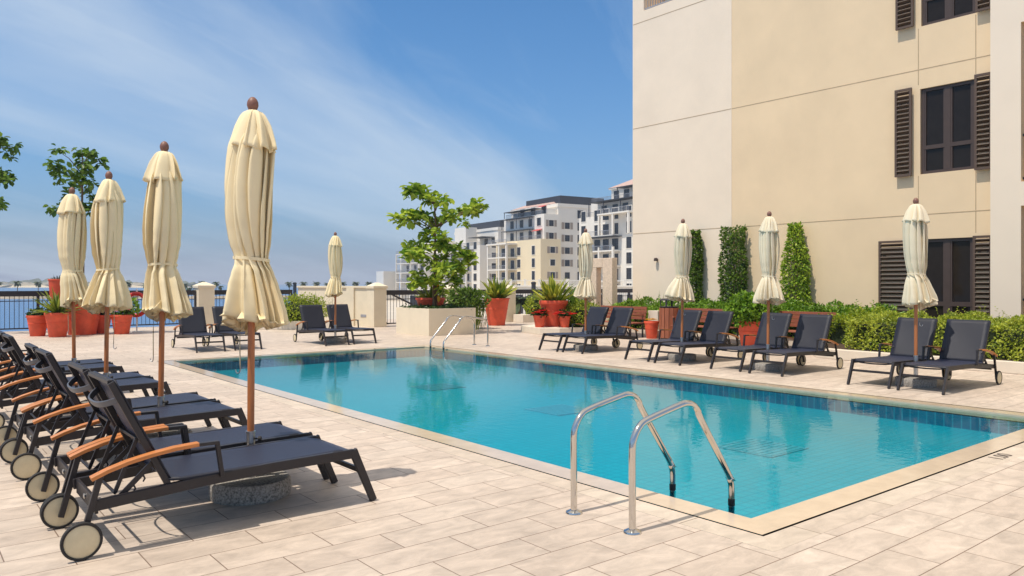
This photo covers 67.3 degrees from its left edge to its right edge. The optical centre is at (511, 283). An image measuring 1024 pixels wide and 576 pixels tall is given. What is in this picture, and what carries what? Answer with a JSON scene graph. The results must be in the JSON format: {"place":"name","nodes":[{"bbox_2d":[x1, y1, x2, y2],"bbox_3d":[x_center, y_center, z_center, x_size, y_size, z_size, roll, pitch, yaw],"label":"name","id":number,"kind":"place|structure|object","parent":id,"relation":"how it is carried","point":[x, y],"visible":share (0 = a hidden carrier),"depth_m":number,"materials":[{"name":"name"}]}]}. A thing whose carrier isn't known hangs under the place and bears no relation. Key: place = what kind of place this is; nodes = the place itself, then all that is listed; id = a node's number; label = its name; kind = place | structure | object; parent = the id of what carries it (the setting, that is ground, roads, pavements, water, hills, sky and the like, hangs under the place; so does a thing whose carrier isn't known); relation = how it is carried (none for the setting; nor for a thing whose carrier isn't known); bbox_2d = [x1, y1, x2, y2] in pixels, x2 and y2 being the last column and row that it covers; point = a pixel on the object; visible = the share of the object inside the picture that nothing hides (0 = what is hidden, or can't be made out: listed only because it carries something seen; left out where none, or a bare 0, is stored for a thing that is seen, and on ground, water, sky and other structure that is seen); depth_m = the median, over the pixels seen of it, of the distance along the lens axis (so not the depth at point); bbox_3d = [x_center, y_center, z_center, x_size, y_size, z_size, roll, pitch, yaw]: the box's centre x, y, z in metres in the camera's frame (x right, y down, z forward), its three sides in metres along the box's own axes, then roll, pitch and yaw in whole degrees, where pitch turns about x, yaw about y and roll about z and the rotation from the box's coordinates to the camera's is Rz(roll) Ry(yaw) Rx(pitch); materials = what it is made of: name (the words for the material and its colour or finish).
{"place":"outdoors","nodes":[
{"label":"outdoors","id":0,"kind":"place"},
{"bbox_2d":[0,283,191,287],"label":"shore","id":1,"kind":"structure","parent":0,"point":[47,286],"depth_m":1417.70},
{"bbox_2d":[0,295,290,298],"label":"breakwater shore","id":2,"kind":"structure","parent":0,"point":[44,297],"depth_m":337.21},
{"bbox_2d":[0,284,399,331],"bbox_3d":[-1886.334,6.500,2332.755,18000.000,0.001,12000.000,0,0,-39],"label":"sea","id":3,"kind":"structure","parent":0,"point":[21,309],"depth_m":196.18,"materials":[{"name":"blue liquid"}]},
{"bbox_2d":[0,0,632,284],"label":"sky","id":4,"kind":"structure","parent":0,"point":[509,104],"materials":[{"name":"blue"}]},
{"bbox_2d":[297,286,366,326],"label":"garden wall","id":5,"kind":"structure","parent":0,"point":[354,298],"depth_m":27.57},
{"bbox_2d":[179,347,608,378],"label":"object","id":6,"kind":"structure","parent":0,"point":[402,351],"depth_m":16.36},
{"bbox_2d":[388,301,486,318],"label":"promenade","id":7,"kind":"structure","parent":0,"point":[406,305],"depth_m":188.48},
{"bbox_2d":[376,241,454,300],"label":"apartment block","id":8,"kind":"structure","parent":7,"relation":"on","point":[391,280],"depth_m":274.20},
{"bbox_2d":[439,220,503,289],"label":"apartment block","id":9,"kind":"structure","parent":7,"relation":"on","point":[477,237],"depth_m":244.04,"materials":[{"name":"white paint"}]},
{"bbox_2d":[0,316,1023,575],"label":"deck paving","id":10,"kind":"structure","parent":0,"point":[432,512],"depth_m":4.94,"materials":[{"name":"stone"}]},
{"bbox_2d":[25,307,47,335],"bbox_3d":[-13.662,1.074,22.224,0.672,0.853,0.646,0,0,-39],"label":"terracotta pot","id":11,"kind":"object","parent":10,"relation":"on","point":[37,325],"visible":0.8,"depth_m":22.02,"materials":[{"name":"ceramic"}]},
{"bbox_2d":[48,274,60,304],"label":"terracotta pot","id":12,"kind":"object","parent":10,"relation":"on","point":[54,283],"visible":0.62,"depth_m":24.39,"materials":[{"name":"ceramic"}]},
{"bbox_2d":[0,350,112,372],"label":"sun lounger","id":13,"kind":"object","parent":10,"relation":"on","point":[84,361],"visible":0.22,"depth_m":11.11,"materials":[{"name":"black fabric"}]},
{"bbox_2d":[29,288,84,336],"bbox_3d":[-12.915,0.773,21.894,1.569,1.453,1.660,0,0,-9],"label":"terracotta pot","id":14,"kind":"object","parent":10,"relation":"on","point":[56,317],"visible":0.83,"depth_m":21.65,"materials":[{"name":"ceramic"}]},
{"bbox_2d":[0,343,133,392],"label":"sun lounger","id":15,"kind":"object","parent":10,"relation":"on","point":[96,367],"visible":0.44,"depth_m":10.33,"materials":[{"name":"black fabric"}]},
{"bbox_2d":[56,187,87,376],"bbox_3d":[-6.159,0.070,10.801,0.556,2.860,0.556,-1,0,-39],"label":"closed parasol","id":16,"kind":"object","parent":10,"relation":"on","point":[72,235],"visible":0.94,"depth_m":10.70,"materials":[{"name":"fabric"}]},
{"bbox_2d":[0,331,155,396],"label":"sun lounger","id":17,"kind":"object","parent":10,"relation":"on","point":[120,375],"visible":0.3,"depth_m":9.06,"materials":[{"name":"black fabric"}]},
{"bbox_2d":[67,304,99,334],"bbox_3d":[-12.786,0.970,22.905,1.120,1.060,1.120,0,0,-39],"label":"terracotta pot","id":18,"kind":"object","parent":10,"relation":"on","point":[86,323],"visible":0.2,"depth_m":22.57,"materials":[{"name":"ceramic"}]},
{"bbox_2d":[42,143,109,272],"bbox_3d":[-12.941,-1.793,22.959,1.696,4.588,1.572,0,0,-7],"label":"young tree","id":19,"kind":"object","parent":18,"relation":"on","point":[59,169],"visible":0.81,"depth_m":22.74,"materials":[{"name":"green plant"}]},
{"bbox_2d":[0,334,171,426],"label":"sun lounger","id":20,"kind":"object","parent":10,"relation":"on","point":[33,379],"visible":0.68,"depth_m":8.35,"materials":[{"name":"black fabric"}]},
{"bbox_2d":[0,290,195,329],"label":"iron railing","id":21,"kind":"object","parent":10,"relation":"on","point":[4,294],"visible":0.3,"depth_m":24.31,"materials":[{"name":"metal"}]},
{"bbox_2d":[97,312,113,333],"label":"terracotta pot","id":22,"kind":"object","parent":10,"relation":"on","point":[100,328],"visible":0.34,"depth_m":23.22,"materials":[{"name":"ceramic"}]},
{"bbox_2d":[81,171,132,402],"bbox_3d":[-4.772,0.084,9.075,0.556,2.832,0.556,1,0,-39],"label":"closed parasol","id":23,"kind":"object","parent":10,"relation":"on","point":[107,292],"visible":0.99,"depth_m":8.99,"materials":[{"name":"fabric"}]},
{"bbox_2d":[0,343,224,447],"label":"sun lounger","id":24,"kind":"object","parent":10,"relation":"on","point":[8,432],"visible":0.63,"depth_m":7.08,"materials":[{"name":"black fabric"}]},
{"bbox_2d":[0,348,246,479],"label":"sun lounger","id":25,"kind":"object","parent":10,"relation":"on","point":[21,457],"visible":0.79,"depth_m":6.43,"materials":[{"name":"black fabric"}]},
{"bbox_2d":[110,297,141,333],"bbox_3d":[-11.688,0.878,23.149,1.013,1.244,0.922,0,0,-39],"label":"terracotta pot","id":26,"kind":"object","parent":10,"relation":"on","point":[123,323],"visible":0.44,"depth_m":22.97,"materials":[{"name":"ceramic"}]},
{"bbox_2d":[130,289,144,331],"bbox_3d":[-11.723,0.825,24.026,0.738,1.350,0.341,0,0,-15],"label":"life ring","id":27,"kind":"object","parent":10,"relation":"on","point":[137,294],"visible":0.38,"depth_m":23.93,"materials":[{"name":"white paint"}]},
{"bbox_2d":[132,141,192,440],"bbox_3d":[-3.258,0.084,7.172,0.556,2.832,0.561,1,0,-39],"label":"closed parasol","id":28,"kind":"object","parent":10,"relation":"on","point":[165,296],"visible":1,"depth_m":7.07,"materials":[{"name":"fabric"}]},
{"bbox_2d":[25,361,328,517],"bbox_3d":[-2.344,1.024,5.563,1.924,0.968,0.730,0,0,-38],"label":"sun lounger","id":29,"kind":"object","parent":10,"relation":"on","point":[43,486],"visible":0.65,"depth_m":5.35,"materials":[{"name":"black fabric"}]},
{"bbox_2d":[171,307,225,352],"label":"sun lounger","id":30,"kind":"object","parent":10,"relation":"on","point":[194,325],"visible":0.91,"depth_m":18.00,"materials":[{"name":"black fabric"}]},
{"bbox_2d":[192,282,215,325],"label":"gate pillar","id":31,"kind":"structure","parent":10,"relation":"on","point":[205,295],"depth_m":27.50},
{"bbox_2d":[40,371,376,560],"bbox_3d":[-1.883,1.024,4.984,1.924,0.968,0.730,0,0,-39],"label":"sun lounger","id":32,"kind":"object","parent":10,"relation":"on","point":[81,541],"visible":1,"depth_m":4.71,"materials":[{"name":"fabric"}]},
{"bbox_2d":[206,306,262,350],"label":"sun lounger","id":33,"kind":"object","parent":10,"relation":"on","point":[217,311],"visible":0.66,"depth_m":18.48,"materials":[{"name":"black fabric"}]},
{"bbox_2d":[208,97,290,505],"bbox_3d":[-1.849,0.084,5.481,0.569,2.832,0.556,0,0,-39],"label":"closed parasol","id":34,"kind":"object","parent":10,"relation":"on","point":[254,302],"visible":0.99,"depth_m":5.36,"materials":[{"name":"fabric"}]},
{"bbox_2d":[215,290,292,305],"bbox_3d":[-9.678,0.860,28.826,3.080,1.280,0.100,0,0,-39],"label":"iron railing","id":35,"kind":"object","parent":10,"relation":"on","point":[223,292],"visible":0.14,"depth_m":28.10,"materials":[{"name":"metal"}]},
{"bbox_2d":[259,320,330,329],"bbox_3d":[-7.037,1.360,25.560,3.000,0.280,0.600,0,0,0],"label":"wall planter","id":36,"kind":"object","parent":10,"relation":"on","point":[291,325],"visible":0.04,"depth_m":25.26,"materials":[{"name":"stone"}]},
{"bbox_2d":[283,291,330,322],"bbox_3d":[-6.944,0.732,25.824,2.090,1.165,2.260,0,0,25],"label":"hedge","id":37,"kind":"object","parent":36,"relation":"in","point":[293,310],"visible":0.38,"depth_m":25.47,"materials":[{"name":"green plant"}]},
{"bbox_2d":[293,305,349,345],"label":"sun lounger","id":38,"kind":"object","parent":10,"relation":"on","point":[313,320],"visible":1,"depth_m":19.83,"materials":[{"name":"black fabric"}]},
{"bbox_2d":[325,232,345,342],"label":"closed parasol","id":39,"kind":"object","parent":10,"relation":"on","point":[335,263],"visible":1,"depth_m":19.59,"materials":[{"name":"fabric"}]},
{"bbox_2d":[322,304,376,344],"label":"sun lounger","id":40,"kind":"object","parent":10,"relation":"on","point":[343,320],"visible":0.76,"depth_m":20.34,"materials":[{"name":"black fabric"}]},
{"bbox_2d":[366,283,387,326],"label":"gate pillar","id":41,"kind":"structure","parent":10,"relation":"on","point":[376,304],"depth_m":26.85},
{"bbox_2d":[387,290,444,323],"bbox_3d":[-3.543,0.860,27.999,2.580,1.280,0.100,0,0,-39],"label":"iron railing","id":42,"kind":"object","parent":10,"relation":"on","point":[402,292],"visible":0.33,"depth_m":27.60,"materials":[{"name":"metal"}]},
{"bbox_2d":[396,307,475,335],"bbox_3d":[-2.317,1.107,23.333,1.660,0.785,1.840,0,0,-39],"label":"planter box","id":43,"kind":"object","parent":10,"relation":"on","point":[421,321],"visible":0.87,"depth_m":22.66,"materials":[{"name":"concrete"}]},
{"bbox_2d":[414,286,447,308],"bbox_3d":[-2.495,0.313,23.779,1.175,0.935,1.252,0,0,-14],"label":"terracotta pot","id":44,"kind":"object","parent":43,"relation":"on","point":[426,298],"visible":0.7,"depth_m":23.52,"materials":[{"name":"ceramic"}]},
{"bbox_2d":[400,303,470,308],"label":"ground cover plant","id":45,"kind":"object","parent":43,"relation":"in","point":[446,305],"visible":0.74,"depth_m":23.01,"materials":[{"name":"green plant"}]},
{"bbox_2d":[386,182,488,306],"bbox_3d":[-2.260,-1.163,23.181,3.185,3.869,2.019,0,0,-2],"label":"young tree","id":46,"kind":"object","parent":43,"relation":"in","point":[439,270],"visible":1,"depth_m":23.10,"materials":[{"name":"green plant"}]},
{"bbox_2d":[430,315,489,358],"bbox_3d":[-1.251,1.240,18.382,1.381,0.983,0.662,0,0,-39],"label":"pool ladder","id":47,"kind":"object","parent":10,"relation":"on","point":[455,326],"visible":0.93,"depth_m":18.40,"materials":[{"name":"metal"}]},
{"bbox_2d":[443,286,491,329],"bbox_3d":[-1.496,0.768,25.739,1.694,1.467,1.743,0,0,-5],"label":"leafy shrub","id":48,"kind":"object","parent":10,"relation":"on","point":[466,296],"visible":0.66,"depth_m":25.41,"materials":[{"name":"green plant"}]},
{"bbox_2d":[477,274,518,325],"bbox_3d":[-0.646,0.571,27.943,1.745,1.859,1.771,0,0,-8],"label":"terracotta pot","id":49,"kind":"object","parent":10,"relation":"on","point":[497,293],"visible":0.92,"depth_m":27.65,"materials":[{"name":"ceramic"}]},
{"bbox_2d":[506,285,516,321],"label":"gate pillar","id":50,"kind":"structure","parent":10,"relation":"on","point":[511,310],"depth_m":30.53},
{"bbox_2d":[513,314,534,322],"bbox_3d":[0.590,1.350,30.442,0.900,0.300,0.600,0,0,-39],"label":"wall planter","id":51,"kind":"object","parent":10,"relation":"on","point":[522,318],"visible":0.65,"depth_m":30.14,"materials":[{"name":"stone"}]},
{"bbox_2d":[522,293,541,313],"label":"shrub","id":52,"kind":"object","parent":51,"relation":"in","point":[533,302],"visible":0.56,"depth_m":30.41,"materials":[{"name":"green plant"}]},
{"bbox_2d":[516,289,632,313],"bbox_3d":[3.357,0.860,33.580,8.630,1.280,0.100,0,0,-39],"label":"iron railing","id":53,"kind":"object","parent":10,"relation":"on","point":[530,291],"visible":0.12,"depth_m":31.68,"materials":[{"name":"metal"}]},
{"bbox_2d":[538,306,615,351],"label":"sun lounger","id":54,"kind":"object","parent":10,"relation":"on","point":[596,315],"visible":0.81,"depth_m":18.05,"materials":[{"name":"black fabric"}]},
{"bbox_2d":[145,344,1023,551],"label":"deck border","id":55,"kind":"object","parent":10,"relation":"on","point":[789,536],"visible":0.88,"depth_m":5.84,"materials":[{"name":"stone"}]},
{"bbox_2d":[573,228,597,350],"bbox_3d":[1.666,0.119,17.461,0.566,2.761,0.556,0,0,-39],"label":"closed parasol","id":56,"kind":"object","parent":10,"relation":"on","point":[585,290],"visible":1,"depth_m":17.34,"materials":[{"name":"fabric"}]},
{"bbox_2d":[562,307,642,353],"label":"sun lounger","id":57,"kind":"object","parent":10,"relation":"on","point":[617,326],"visible":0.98,"depth_m":17.50,"materials":[{"name":"black fabric"}]},
{"bbox_2d":[590,258,616,324],"bbox_3d":[2.911,0.340,24.486,0.240,2.320,0.980,0,0,-39],"label":"stone portal","id":58,"kind":"object","parent":10,"relation":"on","point":[608,266],"visible":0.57,"depth_m":24.25,"materials":[{"name":"beige stone"}]},
{"bbox_2d":[601,305,646,336],"bbox_3d":[2.998,1.067,22.100,0.655,0.863,1.800,0,0,-39],"label":"slatted bench","id":59,"kind":"object","parent":10,"relation":"on","point":[639,312],"visible":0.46,"depth_m":21.76,"materials":[{"name":"brown wood"}]},
{"bbox_2d":[565,392,735,534],"bbox_3d":[0.950,1.240,5.154,1.101,0.983,0.622,0,0,-39],"label":"pool ladder","id":60,"kind":"object","parent":10,"relation":"on","point":[647,420],"visible":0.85,"depth_m":5.03,"materials":[{"name":"metal"}]},
{"bbox_2d":[644,318,658,338],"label":"terracotta pot","id":61,"kind":"object","parent":10,"relation":"on","point":[651,328],"visible":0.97,"depth_m":21.04,"materials":[{"name":"ceramic"}]},
{"bbox_2d":[624,310,709,361],"bbox_3d":[3.176,1.024,15.636,1.924,0.968,0.730,0,0,-38],"label":"sun lounger","id":62,"kind":"object","parent":10,"relation":"on","point":[691,319],"visible":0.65,"depth_m":15.83,"materials":[{"name":"black fabric"}]},
{"bbox_2d":[659,298,678,338],"bbox_3d":[4.218,0.930,20.644,0.530,1.100,0.539,0,0,-39],"label":"litter bin","id":63,"kind":"object","parent":10,"relation":"on","point":[666,313],"visible":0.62,"depth_m":20.42,"materials":[{"name":"brown wood"}]},
{"bbox_2d":[665,219,695,360],"bbox_3d":[3.345,0.105,15.203,0.561,2.790,0.607,0,0,-39],"label":"closed parasol","id":64,"kind":"object","parent":10,"relation":"on","point":[679,288],"visible":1,"depth_m":15.08,"materials":[{"name":"fabric"}]},
{"bbox_2d":[653,311,742,365],"bbox_3d":[3.629,1.024,14.948,1.924,0.968,0.730,0,0,-38],"label":"sun lounger","id":65,"kind":"object","parent":10,"relation":"on","point":[716,328],"visible":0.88,"depth_m":15.14,"materials":[{"name":"black fabric"}]},
{"bbox_2d":[671,308,738,343],"bbox_3d":[4.963,1.067,19.703,0.655,0.863,1.800,0,0,-39],"label":"slatted bench","id":66,"kind":"object","parent":10,"relation":"on","point":[703,318],"visible":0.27,"depth_m":20.02,"materials":[{"name":"brown wood"}]},
{"bbox_2d":[723,289,780,345],"bbox_3d":[5.743,0.799,18.403,1.399,1.402,1.349,0,0,-39],"label":"terracotta pot","id":67,"kind":"object","parent":10,"relation":"on","point":[748,313],"visible":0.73,"depth_m":18.13,"materials":[{"name":"ceramic"}]},
{"bbox_2d":[710,312,799,371],"bbox_3d":[4.429,1.024,13.959,1.924,0.968,0.730,0,0,-39],"label":"sun lounger","id":68,"kind":"object","parent":10,"relation":"on","point":[780,325],"visible":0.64,"depth_m":14.17,"materials":[{"name":"black fabric"}]},
{"bbox_2d":[752,211,784,370],"bbox_3d":[4.481,0.112,13.463,0.580,2.775,0.556,1,0,-39],"label":"closed parasol","id":69,"kind":"object","parent":10,"relation":"on","point":[768,291],"visible":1,"depth_m":13.36,"materials":[{"name":"fabric"}]},
{"bbox_2d":[521,325,1023,374],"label":"planting bed","id":70,"kind":"object","parent":10,"relation":"on","point":[1002,365],"visible":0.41,"depth_m":15.18,"materials":[{"name":"stone"}]},
{"bbox_2d":[530,307,548,326],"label":"terracotta pot","id":71,"kind":"object","parent":70,"relation":"on","point":[539,316],"visible":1,"depth_m":23.05,"materials":[{"name":"ceramic"}]},
{"bbox_2d":[531,274,575,326],"bbox_3d":[1.351,0.474,23.558,1.592,1.652,1.488,0,0,3],"label":"terracotta pot","id":72,"kind":"object","parent":70,"relation":"on","point":[553,301],"visible":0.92,"depth_m":23.30,"materials":[{"name":"ceramic"}]},
{"bbox_2d":[555,309,576,327],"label":"terracotta pot","id":73,"kind":"object","parent":70,"relation":"on","point":[564,317],"visible":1,"depth_m":22.93,"materials":[{"name":"ceramic"}]},
{"bbox_2d":[566,286,589,324],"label":"shrub","id":74,"kind":"object","parent":70,"relation":"on","point":[572,298],"visible":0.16,"depth_m":23.97,"materials":[{"name":"green plant"}]},
{"bbox_2d":[563,297,600,326],"bbox_3d":[2.156,0.837,23.601,1.432,1.034,1.286,0,0,-39],"label":"shrub","id":75,"kind":"object","parent":70,"relation":"on","point":[579,316],"visible":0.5,"depth_m":23.33,"materials":[{"name":"green plant"}]},
{"bbox_2d":[648,310,658,329],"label":"kerb block","id":76,"kind":"structure","parent":70,"relation":"on","point":[653,314],"depth_m":21.64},
{"bbox_2d":[687,229,704,302],"bbox_3d":[5.335,-0.116,22.428,0.586,2.996,0.770,0,0,-39],"label":"climbing plant","id":77,"kind":"object","parent":70,"relation":"on","point":[695,274],"visible":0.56,"depth_m":22.30,"materials":[{"name":"green plant"}]},
{"bbox_2d":[717,225,748,308],"bbox_3d":[6.159,-0.144,21.430,0.633,3.065,1.132,0,0,-39],"label":"climbing plant","id":78,"kind":"object","parent":70,"relation":"on","point":[731,275],"visible":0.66,"depth_m":21.30,"materials":[{"name":"green plant"}]},
{"bbox_2d":[612,296,905,336],"bbox_3d":[5.986,0.844,20.430,1.668,1.088,8.490,0,0,-39],"label":"hedge","id":79,"kind":"object","parent":70,"relation":"on","point":[787,306],"visible":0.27,"depth_m":19.59,"materials":[{"name":"green plant"}]},
{"bbox_2d":[779,221,813,309],"bbox_3d":[7.351,-0.121,19.961,0.625,3.035,1.260,0,0,-39],"label":"climbing plant","id":80,"kind":"object","parent":70,"relation":"on","point":[794,235],"visible":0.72,"depth_m":19.83,"materials":[{"name":"green plant"}]},
{"bbox_2d":[818,303,886,343],"bbox_3d":[7.511,0.884,16.912,1.587,0.964,1.606,0,0,-39],"label":"shrub","id":81,"kind":"object","parent":70,"relation":"on","point":[838,331],"visible":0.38,"depth_m":16.76,"materials":[{"name":"green plant"}]},
{"bbox_2d":[843,302,1023,360],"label":"clipped hedge","id":82,"kind":"object","parent":70,"relation":"on","point":[1005,337],"visible":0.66,"depth_m":14.50,"materials":[{"name":"green plant"}]},
{"bbox_2d":[748,314,842,376],"bbox_3d":[4.891,1.024,13.276,1.924,0.968,0.730,0,0,-40],"label":"sun lounger","id":83,"kind":"object","parent":10,"relation":"on","point":[810,337],"visible":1,"depth_m":13.51,"materials":[{"name":"black fabric"}]},
{"bbox_2d":[776,311,836,332],"bbox_3d":[6.487,1.067,17.785,0.655,0.863,1.800,0,0,-39],"label":"slatted bench","id":84,"kind":"object","parent":10,"relation":"on","point":[795,319],"visible":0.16,"depth_m":17.96,"materials":[{"name":"brown wood"}]},
{"bbox_2d":[633,0,1023,318],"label":"apartment building","id":85,"kind":"structure","parent":10,"relation":"on","point":[845,132],"depth_m":19.28,"materials":[{"name":"beige paint"}]},
{"bbox_2d":[921,80,973,173],"bbox_3d":[9.846,-3.515,17.369,0.064,1.968,1.148,0,0,-39],"label":"window","id":86,"kind":"structure","parent":85,"relation":"in","point":[947,111],"depth_m":17.35,"materials":[{"name":"black glass"}]},
{"bbox_2d":[922,237,972,317],"bbox_3d":[9.843,0.110,17.373,0.064,2.278,1.138,0,0,-39],"label":"window","id":87,"kind":"structure","parent":85,"relation":"in","point":[949,271],"depth_m":17.30,"materials":[{"name":"black glass"}]},
{"bbox_2d":[922,0,975,25],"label":"window","id":88,"kind":"structure","parent":85,"relation":"in","point":[933,11],"depth_m":17.44,"materials":[{"name":"glass"}]},
{"bbox_2d":[847,317,944,388],"bbox_3d":[5.924,1.024,11.824,1.924,0.968,0.730,0,0,-39],"label":"sun lounger","id":89,"kind":"object","parent":10,"relation":"on","point":[902,348],"visible":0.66,"depth_m":12.05,"materials":[{"name":"black fabric"}]},
{"bbox_2d":[895,198,937,387],"bbox_3d":[5.970,0.112,11.368,0.556,2.775,0.563,0,0,-39],"label":"closed parasol","id":90,"kind":"object","parent":10,"relation":"on","point":[919,293],"visible":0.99,"depth_m":11.27,"materials":[{"name":"fabric"}]},
{"bbox_2d":[896,319,1001,394],"bbox_3d":[6.362,1.024,11.202,1.924,0.968,0.730,0,0,-39],"label":"sun lounger","id":91,"kind":"object","parent":10,"relation":"on","point":[964,344],"visible":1,"depth_m":11.42,"materials":[{"name":"black fabric"}]},
{"bbox_2d":[516,295,529,313],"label":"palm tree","id":92,"kind":"object","parent":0,"point":[518,304],"visible":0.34,"depth_m":59.66,"materials":[{"name":"green plant"}]},
{"bbox_2d":[486,195,603,286],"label":"apartment block","id":93,"kind":"structure","parent":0,"point":[541,239],"depth_m":205.24,"materials":[{"name":"paint"}]},
{"bbox_2d":[562,259,572,266],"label":"window","id":94,"kind":"structure","parent":93,"relation":"in","point":[566,262],"depth_m":204.44,"materials":[{"name":"glass"}]},
{"bbox_2d":[495,279,632,313],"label":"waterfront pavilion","id":95,"kind":"structure","parent":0,"point":[623,297],"depth_m":150.00,"materials":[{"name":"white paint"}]},
{"bbox_2d":[175,349,1023,549],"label":"pool wall","id":96,"kind":"structure","parent":0,"point":[984,424],"depth_m":11.45,"materials":[{"name":"tile"}]},
{"bbox_2d":[164,345,1023,534],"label":"pool coping","id":97,"kind":"object","parent":96,"relation":"on","point":[784,516],"visible":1,"depth_m":7.15,"materials":[{"name":"stone"}]},
{"bbox_2d":[761,442,1023,535],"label":"drain slot floor","id":98,"kind":"structure","parent":97,"relation":"in","point":[882,492],"depth_m":5.56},
{"bbox_2d":[579,179,632,284],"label":"apartment block","id":99,"kind":"structure","parent":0,"point":[608,225],"depth_m":167.91,"materials":[{"name":"paint"}]},
{"bbox_2d":[612,237,618,249],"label":"window","id":100,"kind":"structure","parent":99,"relation":"in","point":[615,241],"depth_m":166.78,"materials":[{"name":"glass"}]},
{"bbox_2d":[211,356,1004,517],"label":"pool floor","id":101,"kind":"structure","parent":0,"point":[487,405],"depth_m":9.33,"materials":[{"name":"tile"}]},
{"bbox_2d":[409,383,464,390],"bbox_3d":[-1.255,1.733,13.003,0.700,0.010,0.700,0,0,-39],"label":"floor drain","id":102,"kind":"object","parent":101,"relation":"on","point":[436,386],"visible":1,"depth_m":12.97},
{"bbox_2d":[526,404,595,415],"bbox_3d":[0.663,1.733,10.631,0.700,0.010,0.700,0,0,-39],"label":"floor drain","id":103,"kind":"object","parent":101,"relation":"on","point":[559,409],"visible":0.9,"depth_m":10.60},
{"bbox_2d":[718,438,808,457],"bbox_3d":[2.643,1.733,8.182,0.700,0.010,0.700,0,0,-39],"label":"floor drain","id":104,"kind":"object","parent":101,"relation":"on","point":[764,448],"visible":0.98,"depth_m":8.14,"materials":[{"name":"tile"}]},
{"bbox_2d":[483,351,1022,551],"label":"terrace base","id":105,"kind":"object","parent":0,"point":[800,387],"depth_m":22.19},
{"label":"terracotta pot","id":106,"kind":"object","parent":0,"visible":0},
{"bbox_2d":[0,132,22,210],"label":"young tree","id":107,"kind":"object","parent":106,"relation":"in","point":[5,177],"visible":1,"depth_m":22.61,"materials":[{"name":"green plant"}]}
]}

